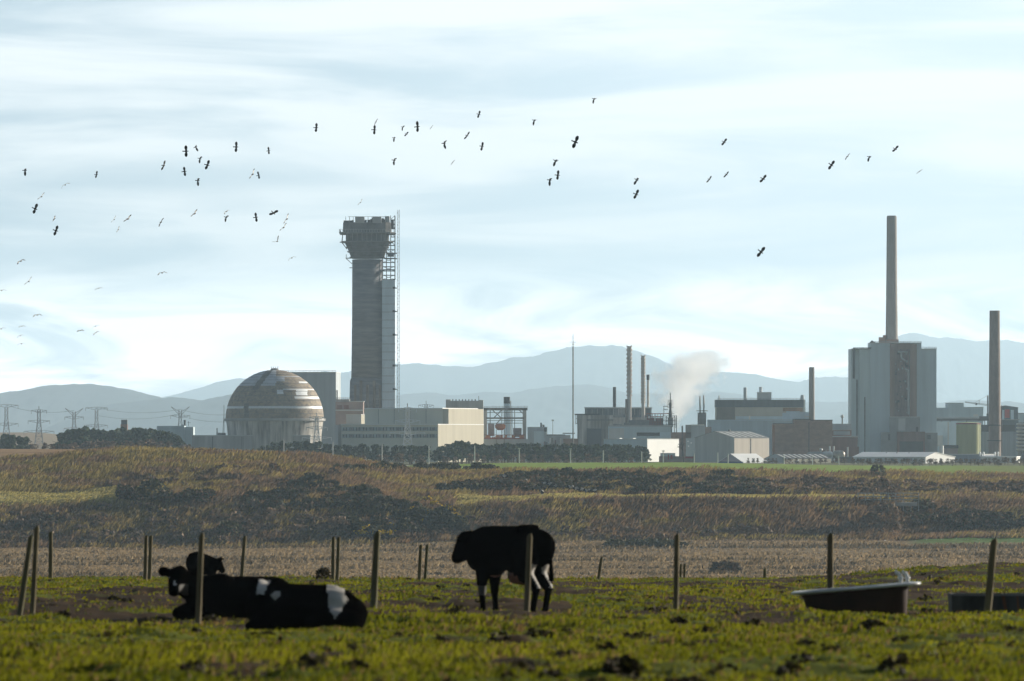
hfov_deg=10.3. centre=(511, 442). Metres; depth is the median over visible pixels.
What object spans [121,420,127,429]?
water tower
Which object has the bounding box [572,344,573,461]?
guyed mast
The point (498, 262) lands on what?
sky
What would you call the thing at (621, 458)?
pine tree
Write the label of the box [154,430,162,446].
pine tree
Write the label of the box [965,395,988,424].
tower crane
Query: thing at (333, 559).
fence post
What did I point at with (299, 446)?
pine tree
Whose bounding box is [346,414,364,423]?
box store
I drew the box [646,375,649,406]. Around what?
dark tipped flue
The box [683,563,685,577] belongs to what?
fence post
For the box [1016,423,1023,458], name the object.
coil tower
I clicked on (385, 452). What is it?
pine tree
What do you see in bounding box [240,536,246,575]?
fence post
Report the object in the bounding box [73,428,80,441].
pine tree
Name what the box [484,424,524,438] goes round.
orange plant
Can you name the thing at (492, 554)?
cow
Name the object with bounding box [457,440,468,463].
pine tree
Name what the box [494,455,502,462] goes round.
bare tree
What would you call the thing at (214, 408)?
hill
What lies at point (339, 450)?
pine tree
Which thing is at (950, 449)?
pipe hut
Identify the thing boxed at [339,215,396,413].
filter tower
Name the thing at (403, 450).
pine tree
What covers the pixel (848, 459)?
dark pump block
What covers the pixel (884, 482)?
bush
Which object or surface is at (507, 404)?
twin flue
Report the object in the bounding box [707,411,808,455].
long shed
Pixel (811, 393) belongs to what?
brown brick chimney
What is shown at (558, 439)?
pipe yard
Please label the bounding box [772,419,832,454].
brick block
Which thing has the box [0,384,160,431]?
hill
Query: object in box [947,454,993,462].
grey lean to
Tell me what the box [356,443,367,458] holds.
pine tree
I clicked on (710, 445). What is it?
gabled shed
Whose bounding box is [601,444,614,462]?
pine tree
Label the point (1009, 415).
dark clad house
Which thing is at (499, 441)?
steel frame
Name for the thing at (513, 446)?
pine tree
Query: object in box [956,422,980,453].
olive tank
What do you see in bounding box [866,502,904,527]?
bush
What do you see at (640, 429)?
grey plant block
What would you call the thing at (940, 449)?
white tank
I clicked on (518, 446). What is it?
pine tree
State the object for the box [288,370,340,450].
slab building
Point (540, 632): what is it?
tussock
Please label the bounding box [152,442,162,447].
bare tree
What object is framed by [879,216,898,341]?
great chimney
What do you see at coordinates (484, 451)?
pine tree
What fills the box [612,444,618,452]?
pine tree
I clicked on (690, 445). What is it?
pump house
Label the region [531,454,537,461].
bare tree
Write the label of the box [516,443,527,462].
pine tree
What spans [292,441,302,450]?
pine tree
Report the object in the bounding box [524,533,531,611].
fence post
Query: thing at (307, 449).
pine tree
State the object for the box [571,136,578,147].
bird
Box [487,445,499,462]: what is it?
pine tree
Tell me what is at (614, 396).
dark flue
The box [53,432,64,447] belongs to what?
pine tree
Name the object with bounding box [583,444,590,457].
pine tree
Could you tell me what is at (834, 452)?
tank farm
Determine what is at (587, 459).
bare tree
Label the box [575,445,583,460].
pine tree
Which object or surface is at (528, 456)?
pine tree
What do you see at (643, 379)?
spiral stack
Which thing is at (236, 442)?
annex
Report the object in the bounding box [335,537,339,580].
fence post
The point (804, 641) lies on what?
tussock
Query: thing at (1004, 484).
bramble scrub
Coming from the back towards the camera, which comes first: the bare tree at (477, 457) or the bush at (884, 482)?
the bare tree at (477, 457)
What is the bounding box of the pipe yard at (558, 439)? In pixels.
[530,433,577,461]
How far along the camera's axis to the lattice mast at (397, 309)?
2794.44 m
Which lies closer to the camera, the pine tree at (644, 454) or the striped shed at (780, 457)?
the pine tree at (644, 454)
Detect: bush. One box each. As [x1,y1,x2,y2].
[137,478,167,497]
[299,472,327,487]
[326,515,350,534]
[434,482,451,490]
[708,559,742,572]
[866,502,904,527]
[870,464,885,475]
[871,475,893,494]
[881,486,900,506]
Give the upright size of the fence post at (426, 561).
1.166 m
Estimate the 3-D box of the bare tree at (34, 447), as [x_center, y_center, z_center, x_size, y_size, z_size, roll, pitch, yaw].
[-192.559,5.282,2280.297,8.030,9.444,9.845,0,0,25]
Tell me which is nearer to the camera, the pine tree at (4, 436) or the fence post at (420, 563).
the fence post at (420, 563)
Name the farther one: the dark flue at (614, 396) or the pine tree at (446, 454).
the dark flue at (614, 396)
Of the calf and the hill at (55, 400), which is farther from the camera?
the hill at (55, 400)
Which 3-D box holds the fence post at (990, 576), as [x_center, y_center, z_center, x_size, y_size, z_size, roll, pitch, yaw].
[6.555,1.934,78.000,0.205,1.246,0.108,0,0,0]
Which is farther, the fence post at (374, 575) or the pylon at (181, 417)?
the pylon at (181, 417)
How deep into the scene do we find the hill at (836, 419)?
22047.39 m
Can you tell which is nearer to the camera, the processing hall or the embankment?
the embankment
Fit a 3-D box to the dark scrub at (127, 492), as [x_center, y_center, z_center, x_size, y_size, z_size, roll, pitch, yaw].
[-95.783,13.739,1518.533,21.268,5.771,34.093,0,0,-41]
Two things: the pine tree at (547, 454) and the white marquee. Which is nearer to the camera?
the pine tree at (547, 454)
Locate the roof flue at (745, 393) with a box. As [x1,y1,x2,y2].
[744,387,746,399]
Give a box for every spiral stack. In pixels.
[626,345,631,422]
[641,355,645,419]
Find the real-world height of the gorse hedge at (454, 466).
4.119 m
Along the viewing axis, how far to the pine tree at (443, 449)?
2330.63 m
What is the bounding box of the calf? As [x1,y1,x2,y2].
[186,551,224,574]
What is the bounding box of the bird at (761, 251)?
[757,247,764,256]
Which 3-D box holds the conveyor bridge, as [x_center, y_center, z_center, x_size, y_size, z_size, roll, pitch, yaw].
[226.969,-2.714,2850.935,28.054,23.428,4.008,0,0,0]
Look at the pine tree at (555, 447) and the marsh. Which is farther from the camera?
the pine tree at (555, 447)
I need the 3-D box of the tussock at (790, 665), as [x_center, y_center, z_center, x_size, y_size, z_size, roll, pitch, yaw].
[2.179,1.784,44.574,0.215,0.129,0.605,0,0,13]
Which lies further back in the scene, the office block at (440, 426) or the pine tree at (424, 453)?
the office block at (440, 426)
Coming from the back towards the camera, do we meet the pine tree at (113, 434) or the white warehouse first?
the white warehouse
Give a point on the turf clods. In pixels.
(901, 659)
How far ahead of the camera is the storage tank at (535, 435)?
2720.00 m
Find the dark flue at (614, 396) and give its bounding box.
[613,387,615,406]
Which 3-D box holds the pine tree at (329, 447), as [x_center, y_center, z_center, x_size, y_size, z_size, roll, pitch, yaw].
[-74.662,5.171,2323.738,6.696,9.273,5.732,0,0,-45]
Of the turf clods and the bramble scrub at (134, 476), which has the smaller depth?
the turf clods
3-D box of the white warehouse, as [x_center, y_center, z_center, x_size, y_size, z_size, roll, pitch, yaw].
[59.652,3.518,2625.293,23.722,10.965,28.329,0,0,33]
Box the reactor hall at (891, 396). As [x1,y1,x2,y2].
[848,341,937,452]
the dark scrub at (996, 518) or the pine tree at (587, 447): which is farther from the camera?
the pine tree at (587, 447)
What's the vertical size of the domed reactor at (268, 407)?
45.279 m
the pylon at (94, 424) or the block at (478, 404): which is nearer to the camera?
the block at (478, 404)
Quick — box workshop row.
[659,450,694,461]
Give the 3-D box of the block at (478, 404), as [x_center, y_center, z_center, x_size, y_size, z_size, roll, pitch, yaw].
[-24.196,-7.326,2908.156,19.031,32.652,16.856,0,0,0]
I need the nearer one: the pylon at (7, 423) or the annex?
the annex
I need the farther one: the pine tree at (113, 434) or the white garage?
the white garage
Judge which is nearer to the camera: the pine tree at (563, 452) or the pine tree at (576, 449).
the pine tree at (563, 452)
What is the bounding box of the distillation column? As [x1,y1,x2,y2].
[663,393,676,431]
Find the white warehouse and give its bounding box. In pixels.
[604,438,678,461]
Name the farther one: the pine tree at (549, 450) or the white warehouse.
the white warehouse
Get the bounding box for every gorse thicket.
[243,478,399,515]
[335,499,471,539]
[449,468,767,493]
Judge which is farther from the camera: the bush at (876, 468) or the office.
the office
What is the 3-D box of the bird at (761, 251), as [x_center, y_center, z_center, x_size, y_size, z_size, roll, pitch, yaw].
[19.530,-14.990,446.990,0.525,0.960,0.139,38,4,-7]
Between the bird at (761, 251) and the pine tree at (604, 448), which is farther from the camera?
the pine tree at (604, 448)
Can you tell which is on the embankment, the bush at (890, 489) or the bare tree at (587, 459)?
the bush at (890, 489)
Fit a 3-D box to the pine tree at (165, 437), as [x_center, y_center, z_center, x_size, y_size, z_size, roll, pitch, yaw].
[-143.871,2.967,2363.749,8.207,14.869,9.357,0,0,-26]
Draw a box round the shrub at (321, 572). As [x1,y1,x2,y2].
[314,567,332,579]
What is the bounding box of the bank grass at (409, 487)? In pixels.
[0,445,1023,547]
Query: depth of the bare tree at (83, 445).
2295.22 m
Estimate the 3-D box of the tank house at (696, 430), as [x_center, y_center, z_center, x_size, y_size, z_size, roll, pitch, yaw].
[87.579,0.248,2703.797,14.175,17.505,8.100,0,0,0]
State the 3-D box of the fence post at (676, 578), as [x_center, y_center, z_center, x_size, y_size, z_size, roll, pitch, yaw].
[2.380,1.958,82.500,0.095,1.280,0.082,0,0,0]
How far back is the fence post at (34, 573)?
77.97 m
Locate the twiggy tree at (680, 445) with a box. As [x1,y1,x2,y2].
[678,442,684,461]
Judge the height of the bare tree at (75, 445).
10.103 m
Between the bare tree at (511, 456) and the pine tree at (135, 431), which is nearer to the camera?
the bare tree at (511, 456)
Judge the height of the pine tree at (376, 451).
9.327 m
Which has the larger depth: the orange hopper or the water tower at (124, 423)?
the orange hopper
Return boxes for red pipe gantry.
[646,413,668,424]
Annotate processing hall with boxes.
[575,407,651,460]
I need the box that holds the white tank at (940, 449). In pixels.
[938,446,943,453]
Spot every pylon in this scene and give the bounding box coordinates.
[0,404,17,434]
[25,410,52,448]
[64,408,83,429]
[85,407,107,428]
[170,407,189,425]
[302,413,331,448]
[390,403,424,462]
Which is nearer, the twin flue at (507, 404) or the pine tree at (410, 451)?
the pine tree at (410, 451)
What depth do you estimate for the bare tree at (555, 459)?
2233.45 m
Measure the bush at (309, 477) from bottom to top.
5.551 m
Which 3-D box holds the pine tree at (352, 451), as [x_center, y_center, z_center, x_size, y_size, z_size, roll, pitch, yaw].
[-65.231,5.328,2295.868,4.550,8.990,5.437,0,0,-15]
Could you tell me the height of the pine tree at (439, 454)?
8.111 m
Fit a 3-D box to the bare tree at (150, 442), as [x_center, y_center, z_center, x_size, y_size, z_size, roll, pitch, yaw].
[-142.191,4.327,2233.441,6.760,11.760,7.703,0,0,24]
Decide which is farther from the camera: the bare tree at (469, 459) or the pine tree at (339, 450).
the pine tree at (339, 450)
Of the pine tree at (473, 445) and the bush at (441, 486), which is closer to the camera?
the bush at (441, 486)
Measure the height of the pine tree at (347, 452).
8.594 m
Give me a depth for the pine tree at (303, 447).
2313.16 m
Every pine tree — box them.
[0,433,7,448]
[1,435,15,448]
[11,436,24,448]
[23,437,31,448]
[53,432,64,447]
[60,433,70,443]
[64,429,75,442]
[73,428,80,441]
[74,427,96,448]
[75,429,91,449]
[90,427,99,446]
[93,429,105,446]
[100,429,119,446]
[104,431,109,440]
[114,430,124,446]
[116,428,125,441]
[122,429,135,443]
[132,429,144,445]
[134,428,153,446]
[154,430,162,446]
[157,432,171,446]
[169,435,185,448]
[270,442,278,450]
[278,440,287,451]
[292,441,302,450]
[295,443,302,451]
[300,440,310,453]
[303,441,313,452]
[313,443,323,451]
[314,441,326,452]
[325,444,337,455]
[334,445,343,454]
[342,446,352,456]
[347,445,355,457]
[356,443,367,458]
[364,446,372,460]
[368,444,383,460]
[369,445,374,458]
[380,444,386,458]
[384,445,390,458]
[388,445,400,462]
[399,445,408,463]
[406,445,416,463]
[406,445,417,464]
[416,446,426,457]
[417,445,431,461]
[430,450,437,463]
[437,447,445,460]
[438,444,452,463]
[440,447,446,454]
[446,443,459,462]
[456,447,466,463]
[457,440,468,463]
[465,444,473,462]
[467,443,479,457]
[473,444,483,459]
[480,443,490,463]
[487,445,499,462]
[491,443,502,462]
[498,443,509,462]
[502,442,514,462]
[509,444,518,462]
[515,443,520,462]
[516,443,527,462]
[525,443,539,462]
[538,446,549,461]
[544,444,554,462]
[545,444,553,462]
[551,443,559,462]
[557,443,569,462]
[562,445,575,460]
[572,446,582,459]
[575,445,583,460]
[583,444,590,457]
[586,445,602,461]
[601,444,606,462]
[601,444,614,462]
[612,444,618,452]
[614,446,628,462]
[616,444,628,462]
[633,445,640,462]
[634,446,647,462]
[643,449,651,462]
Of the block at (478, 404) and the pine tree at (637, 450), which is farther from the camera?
the block at (478, 404)
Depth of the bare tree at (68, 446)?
2241.75 m
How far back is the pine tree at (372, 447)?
2342.08 m
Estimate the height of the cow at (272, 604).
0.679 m
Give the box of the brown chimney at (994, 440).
[987,311,1001,455]
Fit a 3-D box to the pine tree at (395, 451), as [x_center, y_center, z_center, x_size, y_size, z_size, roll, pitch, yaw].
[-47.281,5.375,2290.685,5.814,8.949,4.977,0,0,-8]
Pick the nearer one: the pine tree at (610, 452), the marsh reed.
the marsh reed
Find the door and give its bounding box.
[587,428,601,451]
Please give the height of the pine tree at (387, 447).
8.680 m
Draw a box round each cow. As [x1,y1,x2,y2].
[158,565,287,618]
[245,579,367,630]
[451,524,554,611]
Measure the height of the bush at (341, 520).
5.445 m
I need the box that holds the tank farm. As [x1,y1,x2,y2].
[807,446,858,462]
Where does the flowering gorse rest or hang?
on the embankment
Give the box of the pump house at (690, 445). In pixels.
[686,438,694,455]
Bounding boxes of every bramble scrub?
[0,496,462,546]
[103,462,346,490]
[466,496,899,529]
[468,521,908,538]
[745,474,1023,494]
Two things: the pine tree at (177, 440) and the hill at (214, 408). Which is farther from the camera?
the hill at (214, 408)
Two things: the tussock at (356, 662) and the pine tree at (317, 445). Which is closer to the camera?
the tussock at (356, 662)
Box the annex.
[191,435,310,450]
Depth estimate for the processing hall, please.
2760.00 m
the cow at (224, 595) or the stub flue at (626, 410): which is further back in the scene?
the stub flue at (626, 410)
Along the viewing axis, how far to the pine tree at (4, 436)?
2363.98 m
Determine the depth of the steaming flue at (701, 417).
2859.46 m
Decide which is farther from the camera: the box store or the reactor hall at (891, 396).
the reactor hall at (891, 396)
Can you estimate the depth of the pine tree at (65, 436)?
2353.39 m
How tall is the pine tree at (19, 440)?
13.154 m
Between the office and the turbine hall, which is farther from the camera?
the turbine hall
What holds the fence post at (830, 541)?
on the pasture
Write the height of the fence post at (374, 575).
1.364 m
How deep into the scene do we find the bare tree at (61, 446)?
2290.45 m
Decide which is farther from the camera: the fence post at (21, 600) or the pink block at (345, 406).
the pink block at (345, 406)
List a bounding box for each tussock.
[341,658,373,669]
[525,628,554,637]
[600,654,644,674]
[669,616,687,623]
[775,662,803,672]
[795,638,816,645]
[859,618,885,628]
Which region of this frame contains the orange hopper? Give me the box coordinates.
[495,424,505,442]
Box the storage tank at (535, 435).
[527,423,546,443]
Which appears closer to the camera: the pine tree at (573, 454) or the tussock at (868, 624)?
the tussock at (868, 624)
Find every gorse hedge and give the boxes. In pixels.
[333,460,499,470]
[514,467,734,475]
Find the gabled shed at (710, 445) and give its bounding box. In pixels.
[695,430,768,461]
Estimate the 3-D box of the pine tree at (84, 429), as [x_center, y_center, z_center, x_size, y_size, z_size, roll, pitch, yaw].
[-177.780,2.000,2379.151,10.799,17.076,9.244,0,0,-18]
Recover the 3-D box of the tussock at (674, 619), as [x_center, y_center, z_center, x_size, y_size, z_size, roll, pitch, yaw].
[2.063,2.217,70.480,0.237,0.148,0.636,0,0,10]
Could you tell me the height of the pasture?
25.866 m
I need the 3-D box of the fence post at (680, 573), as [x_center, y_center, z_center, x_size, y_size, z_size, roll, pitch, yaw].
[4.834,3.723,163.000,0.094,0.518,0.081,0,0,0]
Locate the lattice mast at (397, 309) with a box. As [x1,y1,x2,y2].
[395,210,399,407]
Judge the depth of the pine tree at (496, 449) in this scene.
2276.72 m
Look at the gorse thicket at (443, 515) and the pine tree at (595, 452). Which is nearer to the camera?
the gorse thicket at (443, 515)
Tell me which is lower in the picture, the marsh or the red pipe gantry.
the marsh
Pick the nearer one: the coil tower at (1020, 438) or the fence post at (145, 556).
the fence post at (145, 556)
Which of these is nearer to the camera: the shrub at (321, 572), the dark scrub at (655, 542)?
the shrub at (321, 572)
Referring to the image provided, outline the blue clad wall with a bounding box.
[981,425,1017,455]
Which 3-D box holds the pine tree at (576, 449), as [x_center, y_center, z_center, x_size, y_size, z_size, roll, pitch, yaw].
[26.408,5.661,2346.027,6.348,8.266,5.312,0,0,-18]
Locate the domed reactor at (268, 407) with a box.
[216,366,323,450]
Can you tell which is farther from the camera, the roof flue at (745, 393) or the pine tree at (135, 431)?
the roof flue at (745, 393)
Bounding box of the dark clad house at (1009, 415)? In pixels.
[1002,405,1019,431]
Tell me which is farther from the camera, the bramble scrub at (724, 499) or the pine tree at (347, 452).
the pine tree at (347, 452)
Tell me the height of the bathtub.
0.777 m
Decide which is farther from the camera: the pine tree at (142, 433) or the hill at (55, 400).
the hill at (55, 400)
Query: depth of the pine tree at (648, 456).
2320.96 m
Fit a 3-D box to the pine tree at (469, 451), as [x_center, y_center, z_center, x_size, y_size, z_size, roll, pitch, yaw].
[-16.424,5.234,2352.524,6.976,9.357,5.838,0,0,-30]
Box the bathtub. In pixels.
[792,571,920,614]
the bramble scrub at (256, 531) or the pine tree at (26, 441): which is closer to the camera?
the bramble scrub at (256, 531)
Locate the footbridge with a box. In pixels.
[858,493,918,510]
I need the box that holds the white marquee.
[718,454,764,462]
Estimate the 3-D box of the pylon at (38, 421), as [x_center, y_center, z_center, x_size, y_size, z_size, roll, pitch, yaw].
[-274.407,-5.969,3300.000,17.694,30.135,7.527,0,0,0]
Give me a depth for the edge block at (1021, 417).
2900.00 m
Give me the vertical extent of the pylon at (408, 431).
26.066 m
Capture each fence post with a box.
[16,535,32,615]
[29,525,38,614]
[48,531,52,578]
[143,536,147,578]
[148,535,152,578]
[195,532,203,623]
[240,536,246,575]
[331,537,334,579]
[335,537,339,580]
[370,531,379,608]
[417,544,422,579]
[424,544,428,579]
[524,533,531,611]
[597,556,602,579]
[673,533,678,610]
[679,563,681,576]
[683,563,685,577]
[763,568,766,577]
[827,533,833,587]
[984,538,997,611]
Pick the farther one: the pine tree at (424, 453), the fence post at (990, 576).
the pine tree at (424, 453)
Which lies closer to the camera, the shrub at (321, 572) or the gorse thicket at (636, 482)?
the shrub at (321, 572)
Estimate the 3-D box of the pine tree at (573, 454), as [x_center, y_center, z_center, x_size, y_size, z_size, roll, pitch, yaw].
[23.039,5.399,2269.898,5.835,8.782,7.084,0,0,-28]
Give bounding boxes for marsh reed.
[0,535,1023,579]
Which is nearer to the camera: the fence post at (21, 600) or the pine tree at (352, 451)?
the fence post at (21, 600)
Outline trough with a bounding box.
[947,593,1023,613]
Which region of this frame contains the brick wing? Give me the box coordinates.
[832,415,857,446]
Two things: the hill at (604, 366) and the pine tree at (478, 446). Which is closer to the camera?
the pine tree at (478, 446)
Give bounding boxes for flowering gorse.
[420,495,462,516]
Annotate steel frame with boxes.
[484,406,528,460]
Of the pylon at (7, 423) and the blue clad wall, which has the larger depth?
the pylon at (7, 423)
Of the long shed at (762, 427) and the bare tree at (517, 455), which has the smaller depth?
the bare tree at (517, 455)
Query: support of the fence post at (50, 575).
on the pasture
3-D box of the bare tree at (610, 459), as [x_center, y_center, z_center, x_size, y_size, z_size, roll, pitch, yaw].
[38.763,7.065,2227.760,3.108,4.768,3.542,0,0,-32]
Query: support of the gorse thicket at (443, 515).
on the embankment
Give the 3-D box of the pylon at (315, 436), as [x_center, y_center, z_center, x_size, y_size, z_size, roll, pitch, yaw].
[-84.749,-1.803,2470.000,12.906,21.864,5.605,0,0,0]
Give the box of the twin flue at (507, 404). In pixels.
[504,397,510,437]
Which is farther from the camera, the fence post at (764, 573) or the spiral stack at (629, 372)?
the spiral stack at (629, 372)
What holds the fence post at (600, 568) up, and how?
on the pasture
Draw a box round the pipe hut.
[943,445,957,453]
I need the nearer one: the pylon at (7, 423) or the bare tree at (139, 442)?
the bare tree at (139, 442)
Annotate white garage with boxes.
[979,452,1020,462]
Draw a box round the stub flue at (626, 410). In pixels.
[625,399,627,422]
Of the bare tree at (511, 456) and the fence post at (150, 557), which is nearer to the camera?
the fence post at (150, 557)
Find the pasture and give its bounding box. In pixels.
[0,562,1023,680]
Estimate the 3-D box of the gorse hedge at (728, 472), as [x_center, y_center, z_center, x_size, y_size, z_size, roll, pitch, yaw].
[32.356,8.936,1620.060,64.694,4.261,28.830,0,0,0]
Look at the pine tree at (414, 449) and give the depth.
2324.08 m
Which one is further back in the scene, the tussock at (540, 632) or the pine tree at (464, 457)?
the pine tree at (464, 457)
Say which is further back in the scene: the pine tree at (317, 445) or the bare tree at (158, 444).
the pine tree at (317, 445)
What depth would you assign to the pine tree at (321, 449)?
2348.95 m
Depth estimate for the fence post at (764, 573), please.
162.96 m
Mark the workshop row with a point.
(670, 457)
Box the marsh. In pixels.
[0,539,1023,579]
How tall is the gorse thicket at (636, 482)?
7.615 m
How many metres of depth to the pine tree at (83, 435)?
2356.84 m
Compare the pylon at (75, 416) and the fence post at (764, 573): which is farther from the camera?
the pylon at (75, 416)
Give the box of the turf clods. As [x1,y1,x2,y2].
[0,562,1023,680]
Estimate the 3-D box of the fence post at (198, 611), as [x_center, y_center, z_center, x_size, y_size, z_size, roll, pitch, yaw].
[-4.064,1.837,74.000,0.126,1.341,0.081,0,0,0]
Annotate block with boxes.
[335,397,364,424]
[335,408,483,461]
[446,396,482,408]
[608,420,690,455]
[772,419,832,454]
[839,457,851,462]
[936,403,982,424]
[936,422,956,445]
[1018,413,1023,422]
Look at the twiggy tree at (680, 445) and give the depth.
2449.68 m
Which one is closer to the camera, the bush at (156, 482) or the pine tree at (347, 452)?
the bush at (156, 482)
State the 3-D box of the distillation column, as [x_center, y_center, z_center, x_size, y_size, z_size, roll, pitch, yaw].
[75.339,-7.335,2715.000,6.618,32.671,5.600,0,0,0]
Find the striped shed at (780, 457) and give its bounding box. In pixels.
[766,454,830,462]
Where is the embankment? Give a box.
[0,449,1023,547]
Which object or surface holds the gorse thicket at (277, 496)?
on the embankment
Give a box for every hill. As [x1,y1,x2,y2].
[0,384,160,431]
[40,394,231,434]
[162,345,942,402]
[395,384,847,438]
[828,400,1023,424]
[898,333,1023,402]
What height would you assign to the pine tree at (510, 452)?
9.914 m
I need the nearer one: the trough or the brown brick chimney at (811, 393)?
the trough
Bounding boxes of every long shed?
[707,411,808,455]
[853,452,954,462]
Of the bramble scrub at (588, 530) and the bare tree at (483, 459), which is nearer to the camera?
the bramble scrub at (588, 530)
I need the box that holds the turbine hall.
[715,392,804,419]
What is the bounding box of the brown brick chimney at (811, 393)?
[809,367,814,419]
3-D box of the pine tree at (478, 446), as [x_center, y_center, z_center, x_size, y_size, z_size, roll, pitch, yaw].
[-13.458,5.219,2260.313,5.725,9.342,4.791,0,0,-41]
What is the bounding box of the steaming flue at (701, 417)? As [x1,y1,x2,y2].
[696,395,707,426]
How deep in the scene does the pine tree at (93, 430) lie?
2434.74 m
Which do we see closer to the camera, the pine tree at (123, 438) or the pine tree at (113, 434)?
the pine tree at (113, 434)
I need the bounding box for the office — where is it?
[157,420,194,447]
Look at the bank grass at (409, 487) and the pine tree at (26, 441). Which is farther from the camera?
the pine tree at (26, 441)
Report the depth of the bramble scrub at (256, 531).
1487.18 m
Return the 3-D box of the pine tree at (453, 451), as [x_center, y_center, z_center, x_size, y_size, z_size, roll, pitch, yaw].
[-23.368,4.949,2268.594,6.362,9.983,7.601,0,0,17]
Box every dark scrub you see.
[115,483,216,502]
[602,537,688,547]
[898,498,1023,530]
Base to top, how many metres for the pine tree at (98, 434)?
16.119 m
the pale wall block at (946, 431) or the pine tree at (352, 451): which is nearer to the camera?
the pine tree at (352, 451)
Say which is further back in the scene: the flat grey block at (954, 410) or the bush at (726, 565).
the flat grey block at (954, 410)
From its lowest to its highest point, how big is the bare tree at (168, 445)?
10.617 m
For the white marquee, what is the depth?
2446.76 m
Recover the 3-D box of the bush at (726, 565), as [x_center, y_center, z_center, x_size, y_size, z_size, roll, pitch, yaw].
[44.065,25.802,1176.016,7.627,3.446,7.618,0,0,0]
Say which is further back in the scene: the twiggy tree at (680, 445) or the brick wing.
the brick wing
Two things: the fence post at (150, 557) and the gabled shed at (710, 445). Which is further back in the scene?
the gabled shed at (710, 445)
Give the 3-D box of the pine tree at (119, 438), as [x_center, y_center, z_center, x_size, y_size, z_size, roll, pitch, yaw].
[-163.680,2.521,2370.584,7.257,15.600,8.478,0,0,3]
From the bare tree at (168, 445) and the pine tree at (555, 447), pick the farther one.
the pine tree at (555, 447)
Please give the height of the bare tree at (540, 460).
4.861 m
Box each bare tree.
[29,444,38,448]
[53,443,67,448]
[65,442,79,449]
[66,444,73,448]
[79,441,89,449]
[132,440,144,447]
[145,438,154,446]
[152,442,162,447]
[165,441,172,448]
[466,453,475,463]
[472,453,479,462]
[480,455,486,463]
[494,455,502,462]
[507,454,514,462]
[515,454,522,461]
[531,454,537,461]
[537,454,546,462]
[552,454,559,461]
[582,453,592,462]
[606,454,613,461]
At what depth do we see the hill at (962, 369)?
36674.75 m
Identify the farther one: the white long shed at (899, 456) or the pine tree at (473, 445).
the white long shed at (899, 456)
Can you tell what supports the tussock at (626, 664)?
on the pasture
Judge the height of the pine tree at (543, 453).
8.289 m
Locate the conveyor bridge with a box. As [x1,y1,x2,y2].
[937,414,988,424]
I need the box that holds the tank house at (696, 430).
[681,424,710,455]

